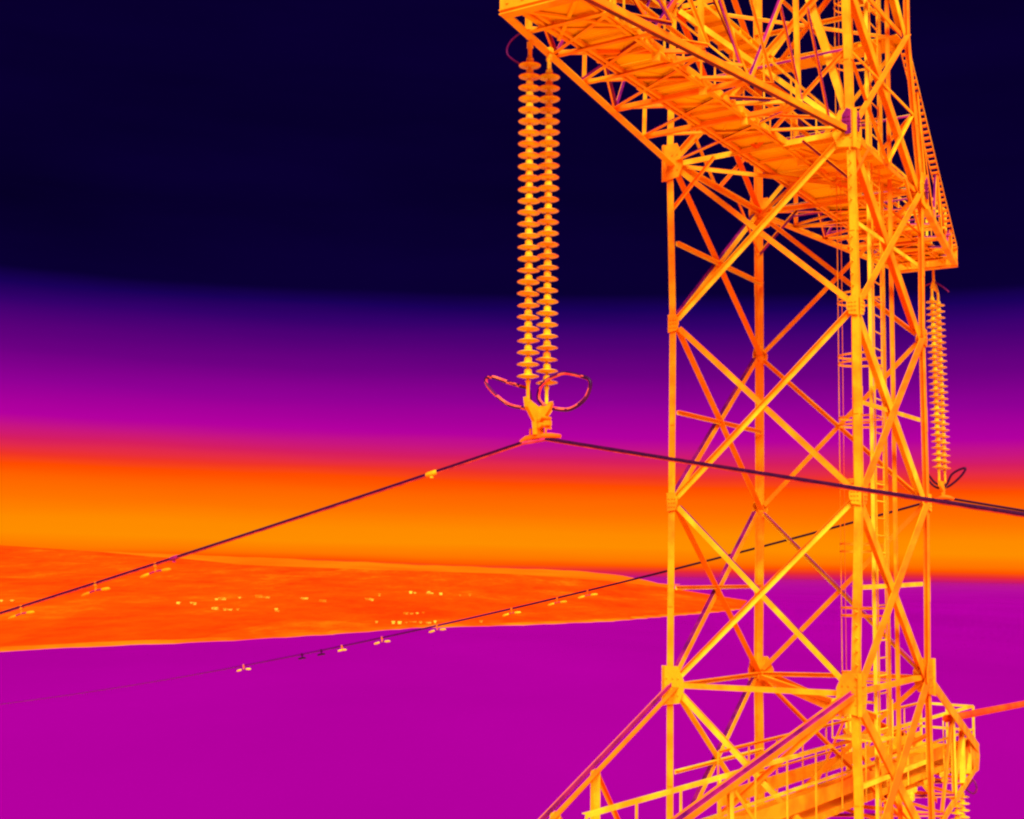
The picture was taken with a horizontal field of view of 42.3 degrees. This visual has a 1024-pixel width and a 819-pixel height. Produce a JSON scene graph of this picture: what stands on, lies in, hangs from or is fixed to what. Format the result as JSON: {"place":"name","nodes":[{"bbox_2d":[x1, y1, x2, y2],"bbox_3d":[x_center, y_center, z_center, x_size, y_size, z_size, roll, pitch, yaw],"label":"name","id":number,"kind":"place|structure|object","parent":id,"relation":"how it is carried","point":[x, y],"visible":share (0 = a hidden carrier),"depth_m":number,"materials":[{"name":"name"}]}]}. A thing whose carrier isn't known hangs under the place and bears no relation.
{"place":"outdoors","nodes":[
{"label":"outdoors","id":0,"kind":"place"},
{"bbox_2d":[0,608,739,651],"bbox_3d":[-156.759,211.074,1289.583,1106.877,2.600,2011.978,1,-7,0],"label":"beach","id":1,"kind":"structure","parent":0,"point":[101,644],"depth_m":1092.13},
{"bbox_2d":[0,545,746,646],"bbox_3d":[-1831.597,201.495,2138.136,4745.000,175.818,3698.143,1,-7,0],"label":"shore","id":2,"kind":"structure","parent":0,"point":[133,606],"depth_m":1983.45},
{"bbox_2d":[80,550,678,587],"bbox_3d":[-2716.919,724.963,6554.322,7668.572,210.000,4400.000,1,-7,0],"label":"hills","id":3,"kind":"structure","parent":0,"point":[265,561],"depth_m":6556.17,"materials":[{"name":"orange"}]},
{"bbox_2d":[0,576,1023,818],"bbox_3d":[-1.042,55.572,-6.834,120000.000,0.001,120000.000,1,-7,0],"label":"water","id":4,"kind":"structure","parent":0,"point":[509,722],"depth_m":524.25,"materials":[{"name":"purple liquid"}]},
{"bbox_2d":[0,0,1023,582],"label":"sky","id":5,"kind":"structure","parent":0,"point":[259,262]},
{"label":"ground","id":6,"kind":"structure","parent":0,"visible":0},
{"bbox_2d":[499,0,979,818],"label":"lattice tower","id":7,"kind":"structure","parent":6,"relation":"on","point":[839,172],"depth_m":22.39,"materials":[{"name":"metal"}]},
{"bbox_2d":[484,33,591,441],"bbox_3d":[0.366,-2.299,17.539,1.389,5.506,0.729,1,-7,-1],"label":"insulator assembly","id":8,"kind":"object","parent":7,"relation":"hanging from","point":[540,417],"visible":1,"depth_m":17.47,"materials":[{"name":"ceramic"}]},
{"bbox_2d":[0,438,1023,614],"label":"conductor cable","id":9,"kind":"object","parent":8,"relation":"hanging from","point":[798,479],"visible":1,"depth_m":16.80,"materials":[{"name":"metal"}]},
{"bbox_2d":[8,605,34,619],"bbox_3d":[-8.350,3.460,22.545,0.685,0.262,0.056,-4,-8,33],"label":"vibration damper","id":10,"kind":"object","parent":9,"relation":"hanging from","point":[21,609],"visible":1,"depth_m":22.54,"materials":[{"name":"orange metal"}]},
{"bbox_2d":[81,581,109,596],"bbox_3d":[-6.782,2.933,21.579,0.685,0.262,0.056,-4,-8,33],"label":"vibration damper","id":11,"kind":"object","parent":9,"relation":"hanging from","point":[96,589],"visible":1,"depth_m":21.57,"materials":[{"name":"orange metal"}]},
{"bbox_2d":[140,562,170,578],"bbox_3d":[-5.612,2.536,20.859,0.685,0.263,0.056,-4,-8,33],"label":"vibration damper","id":12,"kind":"object","parent":9,"relation":"hanging from","point":[154,571],"visible":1,"depth_m":20.85,"materials":[{"name":"orange metal"}]},
{"bbox_2d":[169,555,178,561],"bbox_3d":[-5.268,2.324,20.660,0.193,0.114,0.068,-4,-8,33],"label":"cable clamp","id":13,"kind":"object","parent":9,"relation":"attached to","point":[173,558],"visible":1,"depth_m":20.64,"materials":[{"name":"metal"}]},
{"bbox_2d":[425,470,436,477],"bbox_3d":[-1.095,0.879,18.095,0.194,0.114,0.068,-4,-8,33],"label":"cable clamp","id":14,"kind":"object","parent":9,"relation":"attached to","point":[431,474],"visible":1,"depth_m":18.07,"materials":[{"name":"metal"}]},
{"bbox_2d":[925,270,966,500],"bbox_3d":[9.689,-0.577,29.926,0.734,5.292,0.742,4,-8,-23],"label":"insulator assembly","id":15,"kind":"object","parent":7,"relation":"hanging from","point":[937,335],"visible":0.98,"depth_m":29.89,"materials":[{"name":"ceramic"}]},
{"bbox_2d":[0,498,1023,704],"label":"conductor cable","id":16,"kind":"object","parent":15,"relation":"hanging from","point":[852,522],"visible":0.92,"depth_m":35.63,"materials":[{"name":"metal"}]},
{"bbox_2d":[374,638,389,644],"bbox_3d":[-3.713,6.612,37.861,0.584,0.242,0.055,-4,-8,33],"label":"vibration damper","id":17,"kind":"object","parent":16,"relation":"hanging from","point":[381,641],"visible":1,"depth_m":37.85,"materials":[{"name":"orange metal"}]},
{"bbox_2d":[429,624,445,632],"bbox_3d":[-2.079,6.104,36.849,0.584,0.243,0.055,-4,-8,33],"label":"vibration damper","id":18,"kind":"object","parent":16,"relation":"hanging from","point":[431,631],"visible":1,"depth_m":36.84,"materials":[{"name":"orange metal"}]},
{"bbox_2d":[502,609,520,615],"bbox_3d":[-0.007,5.442,35.569,0.584,0.245,0.055,-4,-8,33],"label":"vibration damper","id":19,"kind":"object","parent":16,"relation":"hanging from","point":[517,612],"visible":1,"depth_m":35.56,"materials":[{"name":"yellow metal"}]},
{"bbox_2d":[548,597,566,605],"bbox_3d":[1.192,5.049,34.828,0.585,0.246,0.055,-4,-8,33],"label":"vibration damper","id":20,"kind":"object","parent":16,"relation":"hanging from","point":[557,599],"visible":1,"depth_m":34.82,"materials":[{"name":"orange metal"}]},
{"bbox_2d":[578,589,597,598],"bbox_3d":[1.965,4.792,34.352,0.585,0.247,0.056,-4,-8,33],"label":"vibration damper","id":21,"kind":"object","parent":16,"relation":"hanging from","point":[593,594],"visible":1,"depth_m":34.35,"materials":[{"name":"orange metal"}]},
{"bbox_2d":[949,774,977,818],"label":"insulator assembly","id":22,"kind":"object","parent":7,"relation":"hanging from","point":[959,810],"visible":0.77,"depth_m":28.54,"materials":[{"name":"ceramic"}]},
{"bbox_2d":[942,701,1023,721],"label":"feeder cable","id":23,"kind":"object","parent":7,"relation":"attached to","point":[984,711],"visible":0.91,"depth_m":28.71,"materials":[{"name":"orange metal"}]}
]}

